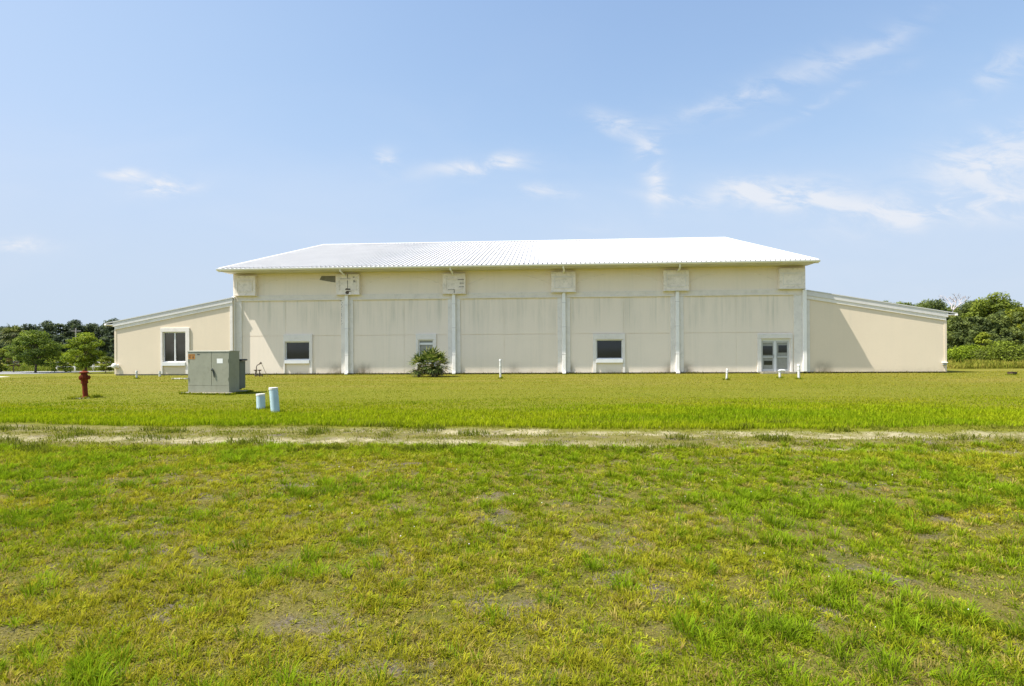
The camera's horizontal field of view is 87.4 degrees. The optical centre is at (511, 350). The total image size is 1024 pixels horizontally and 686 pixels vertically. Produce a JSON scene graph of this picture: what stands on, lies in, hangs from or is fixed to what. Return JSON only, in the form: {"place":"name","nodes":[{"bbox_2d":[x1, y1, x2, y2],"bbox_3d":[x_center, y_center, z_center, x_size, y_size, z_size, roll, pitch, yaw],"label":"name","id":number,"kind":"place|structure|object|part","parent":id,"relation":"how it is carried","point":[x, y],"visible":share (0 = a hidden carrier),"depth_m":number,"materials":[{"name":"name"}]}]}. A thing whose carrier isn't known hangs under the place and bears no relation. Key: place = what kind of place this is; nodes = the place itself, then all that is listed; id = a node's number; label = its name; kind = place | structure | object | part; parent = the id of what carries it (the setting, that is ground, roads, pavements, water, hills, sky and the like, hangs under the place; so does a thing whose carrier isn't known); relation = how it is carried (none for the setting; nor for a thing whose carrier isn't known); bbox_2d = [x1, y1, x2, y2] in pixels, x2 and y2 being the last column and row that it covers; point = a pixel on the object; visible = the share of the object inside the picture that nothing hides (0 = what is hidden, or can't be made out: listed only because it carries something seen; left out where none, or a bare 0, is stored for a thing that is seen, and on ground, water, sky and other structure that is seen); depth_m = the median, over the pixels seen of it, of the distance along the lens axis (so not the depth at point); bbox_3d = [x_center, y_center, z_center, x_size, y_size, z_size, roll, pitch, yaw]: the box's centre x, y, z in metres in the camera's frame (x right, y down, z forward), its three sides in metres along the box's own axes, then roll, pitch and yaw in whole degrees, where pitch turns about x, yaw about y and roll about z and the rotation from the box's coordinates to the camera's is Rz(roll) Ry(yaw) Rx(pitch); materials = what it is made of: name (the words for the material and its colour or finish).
{"place":"outdoors","nodes":[
{"label":"outdoors","id":0,"kind":"place"},
{"bbox_2d":[0,371,103,373],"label":"road","id":1,"kind":"structure","parent":0,"point":[22,372],"depth_m":43.59,"materials":[{"name":"concrete"}]},
{"bbox_2d":[4,364,113,370],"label":"verge grass","id":2,"kind":"structure","parent":0,"point":[29,368],"depth_m":47.48,"materials":[{"name":"green plant"}]},
{"bbox_2d":[0,360,1023,685],"bbox_3d":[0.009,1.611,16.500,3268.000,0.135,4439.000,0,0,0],"label":"ground","id":3,"kind":"structure","parent":0,"point":[292,608],"depth_m":4.86,"materials":[{"name":"green plant"}]},
{"bbox_2d":[0,348,12,371],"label":"shrub","id":4,"kind":"object","parent":3,"relation":"on","point":[2,354],"visible":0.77,"depth_m":45.01,"materials":[{"name":"green plant"}]},
{"bbox_2d":[5,357,19,371],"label":"sapling","id":5,"kind":"object","parent":3,"relation":"on","point":[14,362],"visible":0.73,"depth_m":43.90,"materials":[{"name":"green plant"}]},
{"bbox_2d":[0,325,27,352],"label":"cabbage palm","id":6,"kind":"object","parent":3,"relation":"on","point":[9,330],"visible":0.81,"depth_m":65.49,"materials":[{"name":"green plant"}]},
{"bbox_2d":[3,354,34,368],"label":"shrub","id":7,"kind":"object","parent":3,"relation":"on","point":[21,364],"visible":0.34,"depth_m":48.30,"materials":[{"name":"green plant"}]},
{"bbox_2d":[3,330,63,372],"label":"oak tree","id":8,"kind":"object","parent":3,"relation":"on","point":[36,357],"visible":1,"depth_m":42.55,"materials":[{"name":"green plant"}]},
{"bbox_2d":[38,357,61,368],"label":"shrub","id":9,"kind":"object","parent":3,"relation":"on","point":[51,362],"visible":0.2,"depth_m":48.26,"materials":[{"name":"green plant"}]},
{"bbox_2d":[0,318,118,364],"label":"pine woods","id":10,"kind":"object","parent":3,"relation":"on","point":[104,334],"visible":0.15,"depth_m":120.46,"materials":[{"name":"green plant"}]},
{"bbox_2d":[49,353,75,371],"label":"shrub","id":11,"kind":"object","parent":3,"relation":"on","point":[56,364],"visible":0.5,"depth_m":43.31,"materials":[{"name":"green plant"}]},
{"bbox_2d":[59,332,107,370],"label":"young tree","id":12,"kind":"object","parent":3,"relation":"on","point":[87,341],"visible":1,"depth_m":41.07,"materials":[{"name":"green plant"}]},
{"bbox_2d":[56,362,110,370],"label":"rail fence","id":13,"kind":"object","parent":3,"relation":"on","point":[94,366],"visible":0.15,"depth_m":46.97,"materials":[{"name":"white metal"}]},
{"bbox_2d":[96,356,113,372],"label":"shrub","id":14,"kind":"object","parent":3,"relation":"on","point":[104,359],"visible":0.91,"depth_m":40.85,"materials":[{"name":"green plant"}]},
{"bbox_2d":[181,390,249,394],"bbox_3d":[-11.518,1.683,20.913,2.010,0.162,1.310,0,0,8],"label":"concrete pad","id":15,"kind":"object","parent":3,"relation":"on","point":[219,392],"visible":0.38,"depth_m":20.29,"materials":[{"name":"grey concrete"}]},
{"bbox_2d":[187,350,246,391],"bbox_3d":[-11.477,0.808,20.900,1.795,1.585,1.103,0,0,8],"label":"utility cabinet","id":16,"kind":"object","parent":15,"relation":"on","point":[216,371],"visible":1,"depth_m":20.44,"materials":[{"name":"grey metal"}]},
{"bbox_3d":[-11.934,0.713,20.479,0.985,1.290,0.047,0,0,8],"label":"door","id":17,"kind":"part","parent":16,"relation":"part of","materials":[{"name":"green paint"}]},
{"bbox_3d":[-11.084,0.708,20.337,0.730,1.290,0.093,0,0,8],"label":"door","id":18,"kind":"part","parent":16,"relation":"part of","materials":[{"name":"green paint"}]},
{"bbox_2d":[256,393,264,408],"bbox_3d":[-7.018,1.505,14.976,0.255,0.578,0.252,0,0,0],"label":"well casing","id":19,"kind":"object","parent":3,"relation":"on","point":[260,400],"visible":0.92,"depth_m":14.88,"materials":[{"name":"blue plastic"}]},
{"bbox_2d":[254,362,267,376],"bbox_3d":[-16.094,1.267,34.326,0.887,1.046,0.244,0,0,0],"label":"backflow valve","id":20,"kind":"object","parent":3,"relation":"on","point":[256,374],"visible":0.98,"depth_m":34.30,"materials":[{"name":"brown metal"}]},
{"bbox_2d":[269,387,279,412],"bbox_3d":[-6.195,1.382,13.981,0.288,0.820,0.241,0,0,0],"label":"well casing","id":21,"kind":"object","parent":3,"relation":"on","point":[274,398],"visible":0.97,"depth_m":13.89,"materials":[{"name":"blue plastic"}]},
{"bbox_2d":[405,346,449,376],"bbox_3d":[-5.092,0.816,32.862,3.124,2.202,2.297,0,0,0],"label":"palm clump","id":22,"kind":"object","parent":3,"relation":"on","point":[432,355],"visible":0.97,"depth_m":32.58,"materials":[{"name":"green plant"}]},
{"bbox_2d":[499,359,501,376],"bbox_3d":[-0.655,1.107,30.353,0.138,1.194,0.134,0,0,0],"label":"vent pipe","id":23,"kind":"object","parent":3,"relation":"on","point":[500,365],"visible":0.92,"depth_m":30.31,"materials":[{"name":"white plastic"}]},
{"bbox_2d":[0,441,1023,685],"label":"straw","id":24,"kind":"object","parent":3,"relation":"on","point":[502,571],"visible":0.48,"depth_m":3.67,"materials":[{"name":"beige plant"}]},
{"bbox_2d":[0,371,1023,407],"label":"mown grass","id":25,"kind":"structure","parent":3,"relation":"on","point":[524,385],"depth_m":23.08,"materials":[{"name":"green plant"}]},
{"bbox_2d":[104,237,957,374],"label":"sports hall","id":26,"kind":"structure","parent":3,"relation":"on","point":[713,305],"depth_m":35.77,"materials":[{"name":"beige paint"}]},
{"bbox_2d":[111,363,118,367],"bbox_3d":[-27.405,1.079,36.996,0.390,0.340,0.280,0,0,3],"label":"wall light","id":27,"kind":"object","parent":26,"relation":"attached to","point":[113,365],"visible":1,"depth_m":36.90,"materials":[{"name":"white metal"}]},
{"bbox_2d":[160,328,189,373],"bbox_3d":[-23.165,0.051,36.899,2.071,3.176,0.250,0,0,3],"label":"window","id":28,"kind":"structure","parent":26,"relation":"in","point":[176,341],"depth_m":36.95,"materials":[{"name":"paint"}]},
{"bbox_2d":[283,334,312,373],"bbox_3d":[-14.625,0.260,36.669,2.018,2.664,0.250,0,0,3],"label":"window","id":29,"kind":"structure","parent":26,"relation":"in","point":[297,352],"depth_m":36.65,"materials":[{"name":"paint"}]},
{"bbox_2d":[416,334,435,368],"bbox_3d":[-5.785,0.222,36.140,1.394,2.640,0.250,0,0,3],"label":"window","id":30,"kind":"structure","parent":26,"relation":"in","point":[429,340],"depth_m":36.11,"materials":[{"name":"paint"}]},
{"bbox_2d":[593,333,624,372],"bbox_3d":[6.404,0.190,35.412,2.112,2.568,0.250,0,0,3],"label":"window","id":31,"kind":"structure","parent":26,"relation":"in","point":[606,349],"depth_m":35.41,"materials":[{"name":"paint"}]},
{"bbox_2d":[757,333,792,372],"bbox_3d":[17.054,0.190,34.825,2.208,2.530,0.235,0,0,3],"label":"double door","id":32,"kind":"structure","parent":26,"relation":"in","point":[774,352],"depth_m":34.84,"materials":[{"name":"paint"}]},
{"bbox_2d":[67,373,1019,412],"bbox_3d":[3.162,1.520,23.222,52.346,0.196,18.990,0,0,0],"label":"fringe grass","id":33,"kind":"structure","parent":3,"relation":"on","point":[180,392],"depth_m":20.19,"materials":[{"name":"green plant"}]},
{"bbox_2d":[245,370,943,374],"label":"wall weeds","id":34,"kind":"object","parent":3,"relation":"on","point":[369,373],"depth_m":35.44,"materials":[{"name":"green plant"}]},
{"bbox_2d":[797,364,799,377],"bbox_3d":[15.170,1.176,28.355,0.155,0.878,0.151,0,0,0],"label":"vent pipe","id":35,"kind":"object","parent":3,"relation":"on","point":[798,370],"visible":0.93,"depth_m":28.31,"materials":[{"name":"white plastic"}]},
{"bbox_2d":[884,298,1023,350],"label":"mixed woods","id":36,"kind":"object","parent":3,"relation":"on","point":[964,331],"visible":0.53,"depth_m":72.52,"materials":[{"name":"green plant"}]},
{"bbox_2d":[940,293,970,311],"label":"bare tree","id":37,"kind":"object","parent":3,"relation":"on","point":[960,303],"visible":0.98,"depth_m":88.17,"materials":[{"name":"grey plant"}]},
{"bbox_2d":[947,344,984,361],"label":"bush","id":38,"kind":"object","parent":3,"relation":"on","point":[958,354],"visible":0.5,"depth_m":48.99,"materials":[{"name":"green plant"}]},
{"bbox_2d":[974,332,991,348],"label":"young pine","id":39,"kind":"object","parent":3,"relation":"on","point":[981,337],"visible":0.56,"depth_m":63.71,"materials":[{"name":"green plant"}]},
{"bbox_2d":[961,292,1017,318],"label":"tall tree","id":40,"kind":"object","parent":3,"relation":"on","point":[984,307],"visible":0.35,"depth_m":83.33,"materials":[{"name":"green plant"}]},
{"bbox_2d":[967,339,1023,361],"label":"bush","id":41,"kind":"object","parent":3,"relation":"on","point":[1004,351],"visible":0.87,"depth_m":45.07,"materials":[{"name":"green plant"}]},
{"bbox_2d":[1004,307,1023,343],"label":"tall tree","id":42,"kind":"object","parent":3,"relation":"on","point":[1015,310],"visible":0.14,"depth_m":73.08,"materials":[{"name":"green plant"}]},
{"bbox_3d":[-14.932,1.708,18.704,0.760,0.110,0.760,0,0,0],"label":"hydrant pad","id":43,"kind":"object","parent":3,"relation":"on","visible":0},
{"bbox_2d":[78,370,90,397],"bbox_3d":[-14.911,1.171,18.674,0.299,0.975,0.329,0,0,35],"label":"fire hydrant","id":44,"kind":"object","parent":43,"relation":"on","point":[84,377],"visible":0.96,"depth_m":18.63,"materials":[{"name":"red metal"}]},
{"bbox_2d":[0,394,1023,429],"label":"lush grass","id":45,"kind":"structure","parent":0,"point":[900,415],"depth_m":12.94,"materials":[{"name":"green plant"}]},
{"bbox_2d":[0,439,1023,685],"bbox_3d":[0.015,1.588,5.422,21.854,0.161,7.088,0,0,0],"label":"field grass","id":46,"kind":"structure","parent":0,"point":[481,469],"depth_m":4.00,"materials":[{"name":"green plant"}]},
{"bbox_2d":[0,416,1023,454],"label":"track grass","id":47,"kind":"structure","parent":0,"point":[313,431],"depth_m":9.87,"materials":[{"name":"green plant"}]},
{"bbox_2d":[0,0,1023,334],"label":"sky","id":48,"kind":"structure","parent":0,"point":[149,148],"materials":[{"name":"blue"}]},
{"bbox_2d":[4,428,1023,452],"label":"gravel","id":49,"kind":"structure","parent":0,"point":[563,441],"depth_m":9.99,"materials":[{"name":"grey gravel"}]},
{"bbox_2d":[947,358,1023,368],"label":"tall grass","id":50,"kind":"structure","parent":0,"point":[978,364],"depth_m":40.95,"materials":[{"name":"green plant"}]}
]}

